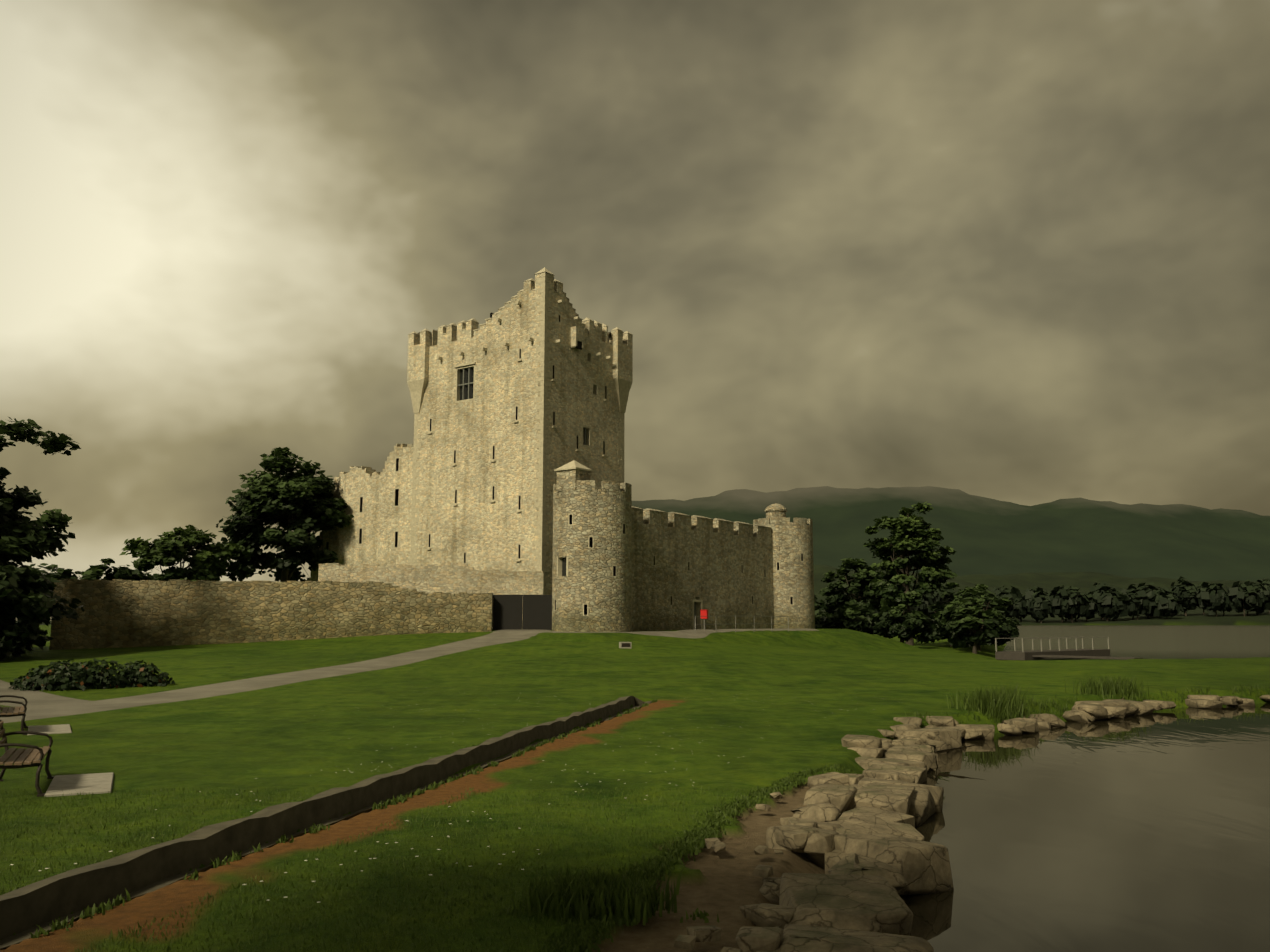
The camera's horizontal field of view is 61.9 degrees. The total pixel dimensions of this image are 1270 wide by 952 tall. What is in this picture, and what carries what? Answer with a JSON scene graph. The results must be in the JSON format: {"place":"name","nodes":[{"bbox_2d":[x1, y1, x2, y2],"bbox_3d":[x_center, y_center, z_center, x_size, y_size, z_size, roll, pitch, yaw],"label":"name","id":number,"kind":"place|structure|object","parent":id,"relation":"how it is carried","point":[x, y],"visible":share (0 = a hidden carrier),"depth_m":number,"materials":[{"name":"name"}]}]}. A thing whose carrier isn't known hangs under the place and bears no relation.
{"place":"outdoors","nodes":[
{"label":"outdoors","id":0,"kind":"place"},
{"bbox_2d":[49,579,491,649],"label":"stone wall","id":1,"kind":"structure","parent":0,"point":[119,613],"depth_m":61.49,"materials":[{"name":"beige stone"}]},
{"bbox_2d":[0,629,550,722],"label":"path","id":2,"kind":"structure","parent":0,"point":[494,637],"depth_m":37.33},
{"bbox_2d":[552,460,631,631],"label":"round tower","id":3,"kind":"structure","parent":0,"point":[592,564],"depth_m":63.72,"materials":[{"name":"beige stone"}]},
{"bbox_2d":[0,565,1269,951],"bbox_3d":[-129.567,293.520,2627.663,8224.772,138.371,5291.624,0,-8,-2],"label":"terrain","id":4,"kind":"structure","parent":0,"point":[760,709],"depth_m":19.22,"materials":[{"name":"green plant"}]},
{"bbox_2d":[0,695,28,734],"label":"park bench","id":5,"kind":"object","parent":4,"relation":"on","point":[16,709],"visible":0.98,"depth_m":21.45,"materials":[{"name":"metal"}]},
{"bbox_2d":[0,720,54,796],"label":"park bench","id":6,"kind":"object","parent":4,"relation":"on","point":[32,756],"visible":0.96,"depth_m":14.68,"materials":[{"name":"metal"}]},
{"bbox_2d":[0,545,61,660],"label":"tree","id":7,"kind":"object","parent":4,"relation":"on","point":[22,602],"visible":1,"depth_m":48.10,"materials":[{"name":"green plant"}]},
{"bbox_2d":[0,417,84,656],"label":"tree","id":8,"kind":"object","parent":4,"relation":"on","point":[35,538],"visible":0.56,"depth_m":51.69,"materials":[{"name":"green plant"}]},
{"bbox_2d":[27,724,71,734],"bbox_3d":[-12.369,5.408,22.352,0.800,0.135,1.900,4,-9,-29],"label":"bench pad","id":9,"kind":"object","parent":4,"relation":"on","point":[57,729],"visible":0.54,"depth_m":22.22,"materials":[{"name":"concrete"}]},
{"bbox_2d":[0,680,109,708],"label":"footpath","id":10,"kind":"structure","parent":4,"relation":"on","point":[37,699],"depth_m":30.19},
{"bbox_2d":[28,563,81,625],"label":"tree","id":11,"kind":"object","parent":4,"relation":"on","point":[61,574],"visible":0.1,"depth_m":83.29,"materials":[{"name":"green plant"}]},
{"bbox_2d":[44,772,113,796],"bbox_3d":[-7.898,4.441,15.095,0.800,0.135,1.900,4,-9,-25],"label":"bench pad","id":12,"kind":"object","parent":4,"relation":"on","point":[93,783],"visible":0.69,"depth_m":14.92,"materials":[{"name":"concrete"}]},
{"bbox_2d":[9,658,174,690],"bbox_3d":[-17.759,6.518,34.745,4.668,1.082,3.119,0,-8,-2],"label":"lawn bush","id":13,"kind":"object","parent":4,"relation":"on","point":[77,675],"visible":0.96,"depth_m":34.29,"materials":[{"name":"green plant"}]},
{"bbox_2d":[80,558,152,580],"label":"tree","id":14,"kind":"object","parent":4,"relation":"on","point":[93,572],"visible":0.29,"depth_m":81.58,"materials":[{"name":"green plant"}]},
{"bbox_2d":[120,525,242,580],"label":"tree","id":15,"kind":"object","parent":4,"relation":"on","point":[209,562],"visible":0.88,"depth_m":78.48,"materials":[{"name":"green plant"}]},
{"bbox_2d":[216,447,353,581],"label":"tree","id":16,"kind":"object","parent":4,"relation":"on","point":[299,501],"visible":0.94,"depth_m":82.76,"materials":[{"name":"green plant"}]},
{"bbox_2d":[0,696,653,949],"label":"retaining wall","id":17,"kind":"structure","parent":4,"relation":"on","point":[43,903],"depth_m":11.40,"materials":[{"name":"stone"}]},
{"bbox_2d":[0,698,656,938],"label":"grass tufts","id":18,"kind":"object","parent":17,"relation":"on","point":[102,908],"depth_m":11.58,"materials":[{"name":"green plant"}]},
{"bbox_2d":[308,444,413,580],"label":"ruined wing","id":19,"kind":"structure","parent":4,"relation":"on","point":[377,530],"depth_m":82.69,"materials":[{"name":"beige stone"}]},
{"bbox_2d":[318,561,542,628],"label":"stone wall","id":20,"kind":"structure","parent":4,"relation":"on","point":[450,577],"depth_m":67.64,"materials":[{"name":"stone"}]},
{"bbox_2d":[11,689,857,902],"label":"lawn daisies","id":21,"kind":"object","parent":4,"relation":"on","point":[448,806],"visible":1,"depth_m":12.22,"materials":[{"name":"white plant"}]},
{"bbox_2d":[407,267,632,594],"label":"castle tower","id":22,"kind":"structure","parent":4,"relation":"on","point":[520,397],"depth_m":76.15,"materials":[{"name":"stone"}]},
{"bbox_2d":[491,593,551,629],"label":"castle gate","id":23,"kind":"structure","parent":4,"relation":"on","point":[507,610],"depth_m":65.22,"materials":[{"name":"metal"}]},
{"bbox_2d":[507,863,685,930],"bbox_3d":[-0.322,3.421,8.677,1.343,0.285,1.366,-1,-8,10],"label":"grass clump","id":24,"kind":"object","parent":4,"relation":"on","point":[582,898],"visible":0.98,"depth_m":8.56,"materials":[{"name":"green plant"}]},
{"bbox_2d":[619,642,631,648],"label":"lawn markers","id":25,"kind":"object","parent":4,"relation":"on","point":[625,645],"visible":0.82,"depth_m":54.11,"materials":[{"name":"stone"}]},
{"bbox_2d":[454,764,855,951],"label":"lawn edge fringe","id":26,"kind":"object","parent":4,"relation":"on","point":[587,935],"visible":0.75,"depth_m":10.39,"materials":[{"name":"green plant"}]},
{"bbox_2d":[538,629,819,637],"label":"path","id":27,"kind":"structure","parent":4,"relation":"on","point":[699,633],"depth_m":66.37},
{"bbox_2d":[700,610,707,629],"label":"lifebuoy box","id":28,"kind":"object","parent":27,"relation":"on","point":[704,614],"visible":0.79,"depth_m":69.45,"materials":[{"name":"red paint"}]},
{"bbox_2d":[632,506,773,630],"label":"castle wall","id":29,"kind":"structure","parent":4,"relation":"on","point":[686,569],"depth_m":74.86,"materials":[{"name":"beige stone"}]},
{"bbox_2d":[695,616,788,632],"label":"wall railing","id":30,"kind":"object","parent":4,"relation":"on","point":[735,622],"visible":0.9,"depth_m":73.23,"materials":[{"name":"silver metal"}]},
{"bbox_2d":[814,595,827,616],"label":"tree","id":31,"kind":"object","parent":4,"relation":"on","point":[817,605],"visible":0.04,"depth_m":110.98,"materials":[{"name":"green plant"}]},
{"bbox_2d":[815,612,832,628],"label":"shore shrub","id":32,"kind":"object","parent":4,"relation":"on","point":[817,624],"visible":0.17,"depth_m":95.43,"materials":[{"name":"green plant"}]},
{"bbox_2d":[818,601,875,633],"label":"shore shrub","id":33,"kind":"object","parent":4,"relation":"on","point":[850,615],"visible":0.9,"depth_m":90.51,"materials":[{"name":"green plant"}]},
{"bbox_2d":[818,558,894,611],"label":"tree","id":34,"kind":"object","parent":4,"relation":"on","point":[854,589],"visible":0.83,"depth_m":104.89,"materials":[{"name":"green plant"}]},
{"bbox_2d":[870,604,934,642],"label":"shore shrub","id":35,"kind":"object","parent":4,"relation":"on","point":[909,626],"visible":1,"depth_m":86.94,"materials":[{"name":"green plant"}]},
{"bbox_2d":[863,502,957,645],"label":"tree","id":36,"kind":"object","parent":4,"relation":"on","point":[900,546],"visible":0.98,"depth_m":96.19,"materials":[{"name":"green plant"}]},
{"bbox_2d":[914,603,951,646],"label":"tree","id":37,"kind":"object","parent":4,"relation":"on","point":[925,638],"visible":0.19,"depth_m":95.42,"materials":[{"name":"green plant"}]},
{"bbox_2d":[927,582,995,622],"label":"tree","id":38,"kind":"object","parent":4,"relation":"on","point":[980,587],"visible":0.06,"depth_m":110.62,"materials":[{"name":"green plant"}]},
{"bbox_2d":[936,590,1006,639],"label":"tree","id":39,"kind":"object","parent":4,"relation":"on","point":[948,598],"visible":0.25,"depth_m":98.85,"materials":[{"name":"green plant"}]},
{"bbox_2d":[674,695,1269,951],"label":"shore rocks","id":40,"kind":"object","parent":4,"relation":"on","point":[876,849],"visible":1,"depth_m":11.29,"materials":[{"name":"beige stone"}]},
{"bbox_2d":[932,599,1019,650],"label":"tree","id":41,"kind":"object","parent":4,"relation":"on","point":[948,612],"visible":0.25,"depth_m":83.94,"materials":[{"name":"green plant"}]},
{"bbox_2d":[945,606,1009,653],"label":"tree","id":42,"kind":"object","parent":4,"relation":"on","point":[964,625],"visible":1,"depth_m":77.16,"materials":[{"name":"green plant"}]},
{"bbox_2d":[935,594,1021,644],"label":"tree","id":43,"kind":"object","parent":4,"relation":"on","point":[1003,601],"visible":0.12,"depth_m":89.42,"materials":[{"name":"green plant"}]},
{"bbox_2d":[946,674,1149,723],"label":"bank reeds","id":44,"kind":"object","parent":4,"relation":"on","point":[1003,704],"visible":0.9,"depth_m":28.14,"materials":[{"name":"green plant"}]},
{"bbox_2d":[836,576,1269,622],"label":"shore woods","id":45,"kind":"object","parent":4,"relation":"on","point":[1103,600],"visible":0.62,"depth_m":627.83,"materials":[{"name":"green plant"}]},
{"bbox_2d":[904,684,1269,727],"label":"bank fringe","id":46,"kind":"object","parent":4,"relation":"on","point":[919,715],"visible":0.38,"depth_m":30.25,"materials":[{"name":"green plant"}]},
{"bbox_2d":[0,0,1269,620],"label":"sky","id":47,"kind":"structure","parent":0,"point":[1014,251],"materials":[{"name":"grey"}]},
{"bbox_2d":[753,503,814,628],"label":"round tower","id":48,"kind":"structure","parent":0,"point":[793,577],"depth_m":83.53,"materials":[{"name":"beige stone"}]},
{"bbox_2d":[632,486,1269,581],"bbox_3d":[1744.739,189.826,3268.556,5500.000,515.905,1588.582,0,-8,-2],"label":"mountain range","id":49,"kind":"structure","parent":0,"point":[983,535],"depth_m":3610.61,"materials":[{"name":"green plant"}]},
{"bbox_2d":[899,625,1269,951],"bbox_3d":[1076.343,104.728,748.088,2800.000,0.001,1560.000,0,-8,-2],"label":"lake water","id":50,"kind":"structure","parent":0,"point":[1143,833],"depth_m":14.37,"materials":[{"name":"grey liquid"}]},
{"bbox_2d":[995,636,1142,659],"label":"jetty","id":51,"kind":"object","parent":50,"relation":"on","point":[1041,654],"visible":1,"depth_m":73.38,"materials":[{"name":"grey wood"}]}
]}

